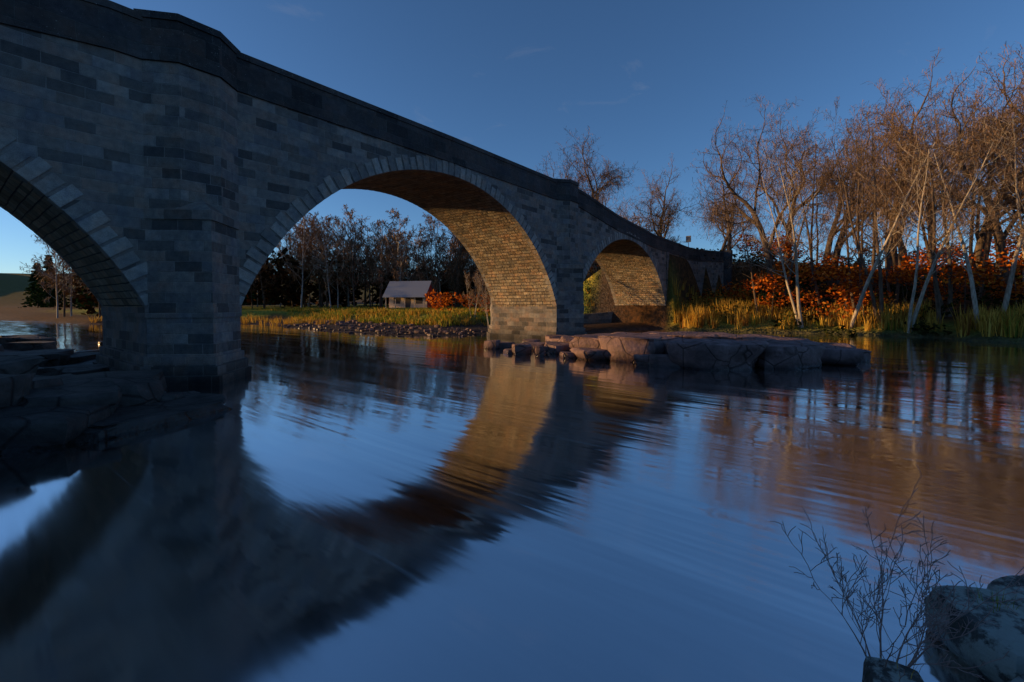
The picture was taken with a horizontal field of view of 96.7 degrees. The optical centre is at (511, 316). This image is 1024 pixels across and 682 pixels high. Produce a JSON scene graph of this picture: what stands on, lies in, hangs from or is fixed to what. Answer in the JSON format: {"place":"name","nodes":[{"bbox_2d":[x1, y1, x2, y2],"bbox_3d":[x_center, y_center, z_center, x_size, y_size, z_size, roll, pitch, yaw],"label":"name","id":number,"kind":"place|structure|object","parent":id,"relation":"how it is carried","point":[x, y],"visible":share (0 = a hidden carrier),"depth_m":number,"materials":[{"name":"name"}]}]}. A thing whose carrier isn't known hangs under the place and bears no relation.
{"place":"outdoors","nodes":[
{"label":"outdoors","id":0,"kind":"place"},
{"bbox_2d":[0,128,665,305],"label":"bridge voussoirs","id":1,"kind":"object","parent":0,"point":[13,157],"visible":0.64,"depth_m":17.48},
{"bbox_2d":[93,8,586,385],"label":"bridge piers","id":2,"kind":"structure","parent":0,"point":[182,327],"depth_m":14.72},
{"bbox_2d":[0,23,684,306],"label":"bridge spandrels","id":3,"kind":"object","parent":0,"point":[71,111],"visible":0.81,"depth_m":16.70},
{"bbox_2d":[0,0,685,257],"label":"bridge parapets","id":4,"kind":"object","parent":3,"relation":"on","point":[111,25],"visible":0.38,"depth_m":18.59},
{"bbox_2d":[0,320,1023,681],"bbox_3d":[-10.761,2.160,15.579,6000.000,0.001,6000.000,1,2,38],"label":"river water","id":5,"kind":"structure","parent":0,"point":[324,506],"depth_m":5.42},
{"bbox_2d":[0,334,230,453],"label":"shelf rock","id":6,"kind":"object","parent":5,"relation":"in","point":[71,397],"visible":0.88,"depth_m":9.68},
{"bbox_2d":[484,331,870,370],"bbox_3d":[7.018,1.546,24.868,13.235,1.600,18.300,-1,2,-32],"label":"island rock","id":7,"kind":"object","parent":5,"relation":"in","point":[714,351],"visible":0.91,"depth_m":19.30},
{"bbox_2d":[862,575,1023,681],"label":"foreground rock","id":8,"kind":"object","parent":5,"relation":"in","point":[986,642],"visible":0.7,"depth_m":3.11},
{"bbox_2d":[771,465,1023,681],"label":"shrub","id":9,"kind":"object","parent":8,"relation":"on","point":[915,658],"visible":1,"depth_m":2.77,"materials":[{"name":"brown plant"}]},
{"bbox_2d":[878,582,1018,678],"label":"grass","id":10,"kind":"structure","parent":8,"relation":"on","point":[997,599],"depth_m":3.24,"materials":[{"name":"plant"}]},
{"bbox_2d":[0,254,1023,367],"bbox_3d":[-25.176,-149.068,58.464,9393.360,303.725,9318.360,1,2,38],"label":"terrain","id":11,"kind":"structure","parent":0,"point":[13,286],"depth_m":53.44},
{"bbox_2d":[18,262,55,307],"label":"conifer","id":12,"kind":"object","parent":11,"relation":"on","point":[33,277],"visible":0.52,"depth_m":184.37,"materials":[{"name":"green plant"}]},
{"bbox_2d":[28,255,66,307],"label":"conifer","id":13,"kind":"object","parent":11,"relation":"on","point":[44,294],"visible":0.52,"depth_m":176.82,"materials":[{"name":"green plant"}]},
{"bbox_2d":[20,234,79,317],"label":"birch","id":14,"kind":"object","parent":11,"relation":"on","point":[56,274],"visible":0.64,"depth_m":75.42,"materials":[{"name":"brown plant"}]},
{"bbox_2d":[32,247,77,316],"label":"birch","id":15,"kind":"object","parent":11,"relation":"on","point":[51,284],"visible":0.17,"depth_m":78.20,"materials":[{"name":"brown plant"}]},
{"bbox_2d":[46,251,88,315],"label":"tree","id":16,"kind":"object","parent":11,"relation":"on","point":[70,290],"visible":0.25,"depth_m":78.71,"materials":[{"name":"brown plant"}]},
{"bbox_2d":[61,273,100,307],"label":"conifer","id":17,"kind":"object","parent":11,"relation":"on","point":[73,304],"visible":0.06,"depth_m":165.96,"materials":[{"name":"green plant"}]},
{"bbox_2d":[76,286,98,307],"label":"conifer","id":18,"kind":"object","parent":11,"relation":"on","point":[91,302],"visible":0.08,"depth_m":136.02,"materials":[{"name":"green plant"}]},
{"bbox_2d":[244,263,274,304],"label":"conifer","id":19,"kind":"object","parent":11,"relation":"on","point":[245,303],"visible":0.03,"depth_m":173.85,"materials":[{"name":"green plant"}]},
{"bbox_2d":[258,253,277,307],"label":"birch","id":20,"kind":"object","parent":11,"relation":"on","point":[270,265],"visible":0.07,"depth_m":104.49,"materials":[{"name":"brown plant"}]},
{"bbox_2d":[255,252,287,307],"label":"tree","id":21,"kind":"object","parent":11,"relation":"on","point":[262,286],"visible":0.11,"depth_m":95.57,"materials":[{"name":"brown plant"}]},
{"bbox_2d":[263,226,300,307],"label":"tree","id":22,"kind":"object","parent":11,"relation":"on","point":[290,234],"visible":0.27,"depth_m":104.58,"materials":[{"name":"brown plant"}]},
{"bbox_2d":[270,232,306,306],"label":"tree","id":23,"kind":"object","parent":11,"relation":"on","point":[282,248],"visible":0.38,"depth_m":100.83,"materials":[{"name":"brown plant"}]},
{"bbox_2d":[282,222,313,306],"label":"tree","id":24,"kind":"object","parent":11,"relation":"on","point":[299,234],"visible":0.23,"depth_m":103.52,"materials":[{"name":"brown plant"}]},
{"bbox_2d":[281,217,328,307],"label":"birch","id":25,"kind":"object","parent":11,"relation":"on","point":[299,259],"visible":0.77,"depth_m":94.27,"materials":[{"name":"brown plant"}]},
{"bbox_2d":[292,212,340,306],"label":"birch","id":26,"kind":"object","parent":11,"relation":"on","point":[305,242],"visible":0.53,"depth_m":97.68,"materials":[{"name":"brown plant"}]},
{"bbox_2d":[299,212,333,307],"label":"birch","id":27,"kind":"object","parent":11,"relation":"on","point":[326,217],"visible":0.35,"depth_m":99.72,"materials":[{"name":"brown plant"}]},
{"bbox_2d":[299,219,334,304],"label":"tree","id":28,"kind":"object","parent":11,"relation":"on","point":[320,259],"visible":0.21,"depth_m":102.39,"materials":[{"name":"brown plant"}]},
{"bbox_2d":[53,247,586,315],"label":"wood understorey","id":29,"kind":"object","parent":11,"relation":"on","point":[280,291],"visible":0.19,"depth_m":101.38,"materials":[{"name":"brown plant"}]},
{"bbox_2d":[306,229,338,306],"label":"tree","id":30,"kind":"object","parent":11,"relation":"on","point":[320,235],"visible":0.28,"depth_m":100.18,"materials":[{"name":"brown plant"}]},
{"bbox_2d":[307,224,346,307],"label":"birch","id":31,"kind":"object","parent":11,"relation":"on","point":[323,248],"visible":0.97,"depth_m":92.58,"materials":[{"name":"brown plant"}]},
{"bbox_2d":[314,216,353,307],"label":"birch","id":32,"kind":"object","parent":11,"relation":"on","point":[329,252],"visible":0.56,"depth_m":95.51,"materials":[{"name":"brown plant"}]},
{"bbox_2d":[321,214,366,306],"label":"birch","id":33,"kind":"object","parent":11,"relation":"on","point":[331,217],"visible":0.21,"depth_m":101.82,"materials":[{"name":"brown plant"}]},
{"bbox_2d":[330,231,366,306],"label":"tree","id":34,"kind":"object","parent":11,"relation":"on","point":[345,267],"visible":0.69,"depth_m":94.72,"materials":[{"name":"brown plant"}]},
{"bbox_2d":[324,204,373,307],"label":"birch","id":35,"kind":"object","parent":11,"relation":"on","point":[350,252],"visible":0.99,"depth_m":93.01,"materials":[{"name":"brown plant"}]},
{"bbox_2d":[336,245,367,294],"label":"tree","id":36,"kind":"object","parent":11,"relation":"on","point":[353,270],"visible":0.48,"depth_m":95.80,"materials":[{"name":"brown plant"}]},
{"bbox_2d":[337,213,370,281],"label":"tree","id":37,"kind":"object","parent":11,"relation":"on","point":[355,231],"visible":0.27,"depth_m":99.59,"materials":[{"name":"brown plant"}]},
{"bbox_2d":[353,233,379,305],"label":"tree","id":38,"kind":"object","parent":11,"relation":"on","point":[367,272],"visible":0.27,"depth_m":103.11,"materials":[{"name":"brown plant"}]},
{"bbox_2d":[358,243,379,305],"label":"birch","id":39,"kind":"object","parent":11,"relation":"on","point":[372,278],"visible":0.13,"depth_m":110.42,"materials":[{"name":"brown plant"}]},
{"bbox_2d":[354,219,385,306],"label":"tree","id":40,"kind":"object","parent":11,"relation":"on","point":[370,255],"visible":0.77,"depth_m":95.70,"materials":[{"name":"brown plant"}]},
{"bbox_2d":[365,219,390,305],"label":"tree","id":41,"kind":"object","parent":11,"relation":"on","point":[380,230],"visible":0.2,"depth_m":113.25,"materials":[{"name":"brown plant"}]},
{"bbox_2d":[368,218,399,306],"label":"tree","id":42,"kind":"object","parent":11,"relation":"on","point":[382,223],"visible":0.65,"depth_m":95.98,"materials":[{"name":"brown plant"}]},
{"bbox_2d":[372,233,395,306],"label":"tree","id":43,"kind":"object","parent":11,"relation":"on","point":[382,269],"visible":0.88,"depth_m":90.61,"materials":[{"name":"brown plant"}]},
{"bbox_2d":[284,320,485,336],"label":"pebbles","id":44,"kind":"object","parent":11,"relation":"on","point":[374,327],"visible":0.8,"depth_m":45.46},
{"bbox_2d":[377,219,411,280],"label":"tree","id":45,"kind":"object","parent":11,"relation":"on","point":[392,242],"visible":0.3,"depth_m":99.41,"materials":[{"name":"brown plant"}]},
{"bbox_2d":[387,231,419,280],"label":"tree","id":46,"kind":"object","parent":11,"relation":"on","point":[405,264],"visible":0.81,"depth_m":89.14,"materials":[{"name":"brown plant"}]},
{"bbox_2d":[388,233,418,280],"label":"birch","id":47,"kind":"object","parent":11,"relation":"on","point":[407,274],"visible":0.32,"depth_m":96.10,"materials":[{"name":"brown plant"}]},
{"bbox_2d":[379,208,428,280],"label":"birch","id":48,"kind":"object","parent":11,"relation":"on","point":[399,237],"visible":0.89,"depth_m":89.33,"materials":[{"name":"brown plant"}]},
{"bbox_2d":[383,278,436,307],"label":"house","id":49,"kind":"structure","parent":11,"relation":"on","point":[405,294],"depth_m":84.40,"materials":[{"name":"grey"}]},
{"bbox_2d":[406,241,434,280],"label":"birch","id":50,"kind":"object","parent":11,"relation":"on","point":[421,270],"visible":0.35,"depth_m":98.25,"materials":[{"name":"brown plant"}]},
{"bbox_2d":[413,258,436,294],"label":"birch","id":51,"kind":"object","parent":11,"relation":"on","point":[423,277],"visible":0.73,"depth_m":88.43,"materials":[{"name":"brown plant"}]},
{"bbox_2d":[411,238,443,290],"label":"tree","id":52,"kind":"object","parent":11,"relation":"on","point":[418,255],"visible":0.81,"depth_m":94.56,"materials":[{"name":"brown plant"}]},
{"bbox_2d":[420,218,450,293],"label":"tree","id":53,"kind":"object","parent":11,"relation":"on","point":[441,237],"visible":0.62,"depth_m":95.79,"materials":[{"name":"brown plant"}]},
{"bbox_2d":[415,214,458,306],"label":"birch","id":54,"kind":"object","parent":11,"relation":"on","point":[429,220],"visible":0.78,"depth_m":95.33,"materials":[{"name":"brown plant"}]},
{"bbox_2d":[428,245,450,302],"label":"birch","id":55,"kind":"object","parent":11,"relation":"on","point":[439,268],"visible":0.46,"depth_m":96.74,"materials":[{"name":"brown plant"}]},
{"bbox_2d":[437,230,474,306],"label":"tree","id":56,"kind":"object","parent":11,"relation":"on","point":[460,254],"visible":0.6,"depth_m":94.20,"materials":[{"name":"brown plant"}]},
{"bbox_2d":[450,270,461,294],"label":"birch","id":57,"kind":"object","parent":11,"relation":"on","point":[456,282],"visible":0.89,"depth_m":94.09,"materials":[{"name":"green plant"}]},
{"bbox_2d":[446,241,468,306],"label":"birch","id":58,"kind":"object","parent":11,"relation":"on","point":[463,283],"visible":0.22,"depth_m":103.61,"materials":[{"name":"brown plant"}]},
{"bbox_2d":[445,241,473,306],"bbox_3d":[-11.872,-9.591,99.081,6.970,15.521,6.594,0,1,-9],"label":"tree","id":59,"kind":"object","parent":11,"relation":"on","point":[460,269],"visible":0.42,"depth_m":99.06,"materials":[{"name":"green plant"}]},
{"bbox_2d":[445,232,474,305],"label":"tree","id":60,"kind":"object","parent":11,"relation":"on","point":[458,262],"visible":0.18,"depth_m":105.66,"materials":[{"name":"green plant"}]},
{"bbox_2d":[460,254,483,306],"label":"birch","id":61,"kind":"object","parent":11,"relation":"on","point":[470,274],"visible":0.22,"depth_m":97.41,"materials":[{"name":"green plant"}]},
{"bbox_2d":[461,271,484,317],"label":"birch sapling","id":62,"kind":"object","parent":11,"relation":"on","point":[472,292],"visible":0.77,"depth_m":49.52,"materials":[{"name":"brown plant"}]},
{"bbox_2d":[472,273,490,325],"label":"birch sapling","id":63,"kind":"object","parent":11,"relation":"on","point":[478,287],"visible":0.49,"depth_m":45.85,"materials":[{"name":"brown plant"}]},
{"bbox_2d":[88,275,1023,337],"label":"tall grass","id":64,"kind":"structure","parent":11,"relation":"on","point":[989,321],"depth_m":46.26,"materials":[{"name":"plant"}]},
{"bbox_2d":[536,128,637,201],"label":"tree","id":65,"kind":"object","parent":11,"relation":"on","point":[603,176],"visible":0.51,"depth_m":65.27,"materials":[{"name":"brown plant"}]},
{"bbox_2d":[577,157,636,222],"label":"tree","id":66,"kind":"object","parent":11,"relation":"on","point":[601,198],"visible":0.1,"depth_m":72.21,"materials":[{"name":"brown plant"}]},
{"bbox_2d":[597,186,645,271],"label":"tree","id":67,"kind":"object","parent":11,"relation":"on","point":[599,268],"visible":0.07,"depth_m":85.23,"materials":[{"name":"brown plant"}]},
{"bbox_2d":[584,246,732,323],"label":"bridge wing walls","id":68,"kind":"structure","parent":11,"relation":"on","point":[699,263],"depth_m":59.25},
{"bbox_2d":[626,153,708,242],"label":"tree","id":69,"kind":"object","parent":11,"relation":"on","point":[669,213],"visible":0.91,"depth_m":73.52,"materials":[{"name":"brown plant"}]},
{"bbox_2d":[648,211,687,243],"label":"birch","id":70,"kind":"object","parent":11,"relation":"on","point":[674,240],"visible":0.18,"depth_m":104.55,"materials":[{"name":"brown plant"}]},
{"bbox_2d":[680,154,751,249],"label":"tree","id":71,"kind":"object","parent":11,"relation":"on","point":[729,241],"visible":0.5,"depth_m":83.18,"materials":[{"name":"brown plant"}]},
{"bbox_2d":[689,175,779,257],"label":"tree","id":72,"kind":"object","parent":11,"relation":"on","point":[725,240],"visible":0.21,"depth_m":96.29,"materials":[{"name":"brown plant"}]},
{"bbox_2d":[722,195,770,312],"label":"tree","id":73,"kind":"object","parent":11,"relation":"on","point":[753,285],"visible":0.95,"depth_m":46.33,"materials":[{"name":"brown plant"}]},
{"bbox_2d":[682,94,817,290],"bbox_3d":[30.471,-14.929,59.523,15.528,26.113,17.113,0,1,16],"label":"tree","id":74,"kind":"object","parent":11,"relation":"on","point":[747,217],"visible":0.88,"depth_m":57.70,"materials":[{"name":"brown plant"}]},
{"bbox_2d":[727,136,836,327],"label":"alder","id":75,"kind":"object","parent":11,"relation":"on","point":[798,316],"visible":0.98,"depth_m":42.26,"materials":[{"name":"brown plant"}]},
{"bbox_2d":[771,150,831,295],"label":"alder","id":76,"kind":"object","parent":11,"relation":"on","point":[790,272],"visible":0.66,"depth_m":52.62,"materials":[{"name":"brown plant"}]},
{"bbox_2d":[761,134,848,290],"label":"alder","id":77,"kind":"object","parent":11,"relation":"on","point":[811,217],"visible":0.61,"depth_m":59.44,"materials":[{"name":"brown plant"}]},
{"bbox_2d":[773,150,850,311],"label":"alder","id":78,"kind":"object","parent":11,"relation":"on","point":[812,266],"visible":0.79,"depth_m":46.60,"materials":[{"name":"brown plant"}]},
{"bbox_2d":[742,95,884,269],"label":"tree","id":79,"kind":"object","parent":11,"relation":"on","point":[803,135],"visible":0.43,"depth_m":69.97,"materials":[{"name":"brown plant"}]},
{"bbox_2d":[685,248,1023,335],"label":"undergrowth bushes","id":80,"kind":"object","parent":11,"relation":"on","point":[909,294],"visible":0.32,"depth_m":46.95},
{"bbox_2d":[804,118,909,311],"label":"alder","id":81,"kind":"object","parent":11,"relation":"on","point":[858,235],"visible":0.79,"depth_m":43.15,"materials":[{"name":"brown plant"}]},
{"bbox_2d":[806,121,909,271],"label":"tree","id":82,"kind":"object","parent":11,"relation":"on","point":[829,245],"visible":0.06,"depth_m":76.84,"materials":[{"name":"brown plant"}]},
{"bbox_2d":[714,236,1016,319],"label":"beech stems","id":83,"kind":"object","parent":11,"relation":"on","point":[845,304],"visible":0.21,"depth_m":44.01,"materials":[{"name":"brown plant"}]},
{"bbox_2d":[424,230,1023,320],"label":"shrubs","id":84,"kind":"object","parent":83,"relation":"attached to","point":[844,273],"visible":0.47,"depth_m":46.72,"materials":[{"name":"orange plant"}]},
{"bbox_2d":[802,88,930,321],"bbox_3d":[32.076,-9.699,42.098,7.789,21.247,9.439,-1,2,-36],"label":"alder","id":85,"kind":"object","parent":11,"relation":"on","point":[880,282],"visible":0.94,"depth_m":40.60,"materials":[{"name":"pale bark"},{"name":"twig"}]},
{"bbox_2d":[802,101,947,290],"bbox_3d":[46.593,-15.075,59.357,16.487,24.279,13.902,1,2,41],"label":"tree","id":86,"kind":"object","parent":11,"relation":"on","point":[841,235],"visible":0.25,"depth_m":59.42,"materials":[{"name":"brown plant"}]},
{"bbox_2d":[819,107,940,273],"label":"tree","id":87,"kind":"object","parent":11,"relation":"on","point":[904,251],"visible":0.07,"depth_m":64.72,"materials":[{"name":"brown plant"}]},
{"bbox_2d":[828,109,939,298],"bbox_3d":[40.837,-12.233,50.483,9.856,21.436,10.510,0,1,2],"label":"alder","id":88,"kind":"object","parent":11,"relation":"on","point":[873,249],"visible":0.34,"depth_m":51.26,"materials":[{"name":"brown plant"}]},
{"bbox_2d":[849,120,976,327],"bbox_3d":[32.325,-6.795,37.873,7.738,17.440,5.283,7,16,28],"label":"alder","id":89,"kind":"object","parent":11,"relation":"on","point":[862,295],"visible":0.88,"depth_m":37.85,"materials":[{"name":"brown plant"}]},
{"bbox_2d":[851,112,981,306],"bbox_3d":[38.434,-10.144,44.559,8.960,19.487,9.554,1,1,21],"label":"alder","id":90,"kind":"object","parent":11,"relation":"on","point":[896,298],"visible":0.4,"depth_m":45.29,"materials":[{"name":"brown plant"}]},
{"bbox_2d":[877,126,965,288],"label":"alder","id":91,"kind":"object","parent":11,"relation":"on","point":[927,245],"visible":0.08,"depth_m":50.42,"materials":[{"name":"brown plant"}]},
{"bbox_2d":[845,49,1023,295],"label":"tree","id":92,"kind":"object","parent":11,"relation":"on","point":[892,261],"visible":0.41,"depth_m":46.88,"materials":[{"name":"brown plant"}]},
{"bbox_2d":[884,99,992,323],"bbox_3d":[34.105,-8.252,36.149,7.174,18.576,5.454,-1,1,-25],"label":"alder","id":93,"kind":"object","parent":11,"relation":"on","point":[936,290],"visible":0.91,"depth_m":35.87,"materials":[{"name":"brown plant"}]},
{"bbox_2d":[891,115,989,242],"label":"tree","id":94,"kind":"object","parent":11,"relation":"on","point":[944,178],"visible":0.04,"depth_m":75.63,"materials":[{"name":"brown plant"}]},
{"bbox_2d":[865,41,1023,300],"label":"tree","id":95,"kind":"object","parent":11,"relation":"on","point":[1000,241],"visible":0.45,"depth_m":41.95,"materials":[{"name":"brown plant"}]},
{"bbox_2d":[874,110,1023,332],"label":"alder","id":96,"kind":"object","parent":11,"relation":"on","point":[941,251],"visible":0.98,"depth_m":35.64,"materials":[{"name":"brown plant"}]},
{"bbox_2d":[882,85,1023,316],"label":"alder","id":97,"kind":"object","parent":11,"relation":"on","point":[950,288],"visible":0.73,"depth_m":39.73,"materials":[{"name":"brown plant"}]},
{"bbox_2d":[897,136,1021,328],"bbox_3d":[35.827,-6.854,36.976,5.019,16.568,7.351,6,-2,-8],"label":"alder","id":98,"kind":"object","parent":11,"relation":"on","point":[972,288],"visible":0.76,"depth_m":35.88,"materials":[{"name":"brown plant"}]},
{"bbox_2d":[914,90,1023,290],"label":"tree","id":99,"kind":"object","parent":11,"relation":"on","point":[979,247],"visible":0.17,"depth_m":49.42,"materials":[{"name":"brown plant"}]},
{"bbox_2d":[915,44,1023,246],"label":"tree","id":100,"kind":"object","parent":11,"relation":"on","point":[998,85],"visible":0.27,"depth_m":50.31,"materials":[{"name":"brown plant"}]},
{"bbox_2d":[921,80,1023,301],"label":"alder","id":101,"kind":"object","parent":11,"relation":"on","point":[987,249],"visible":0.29,"depth_m":43.30,"materials":[{"name":"brown plant"}]},
{"bbox_2d":[947,62,1023,268],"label":"tree","id":102,"kind":"object","parent":11,"relation":"on","point":[991,236],"visible":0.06,"depth_m":61.63,"materials":[{"name":"brown plant"}]},
{"bbox_2d":[960,81,1023,247],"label":"alder","id":103,"kind":"object","parent":11,"relation":"on","point":[1018,230],"visible":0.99,"depth_m":32.02,"materials":[{"name":"brown plant"}]},
{"bbox_2d":[966,110,1023,296],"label":"alder","id":104,"kind":"object","parent":11,"relation":"on","point":[1012,183],"visible":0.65,"depth_m":38.34,"materials":[{"name":"brown plant"}]},
{"bbox_2d":[974,128,1023,311],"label":"alder","id":105,"kind":"object","parent":11,"relation":"on","point":[1009,285],"visible":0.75,"depth_m":36.86,"materials":[{"name":"brown plant"}]},
{"bbox_2d":[992,120,1023,216],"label":"tree","id":106,"kind":"object","parent":11,"relation":"on","point":[1009,172],"visible":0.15,"depth_m":45.05,"materials":[{"name":"brown plant"}]},
{"bbox_2d":[0,0,1023,280],"label":"sky","id":107,"kind":"structure","parent":0,"point":[649,79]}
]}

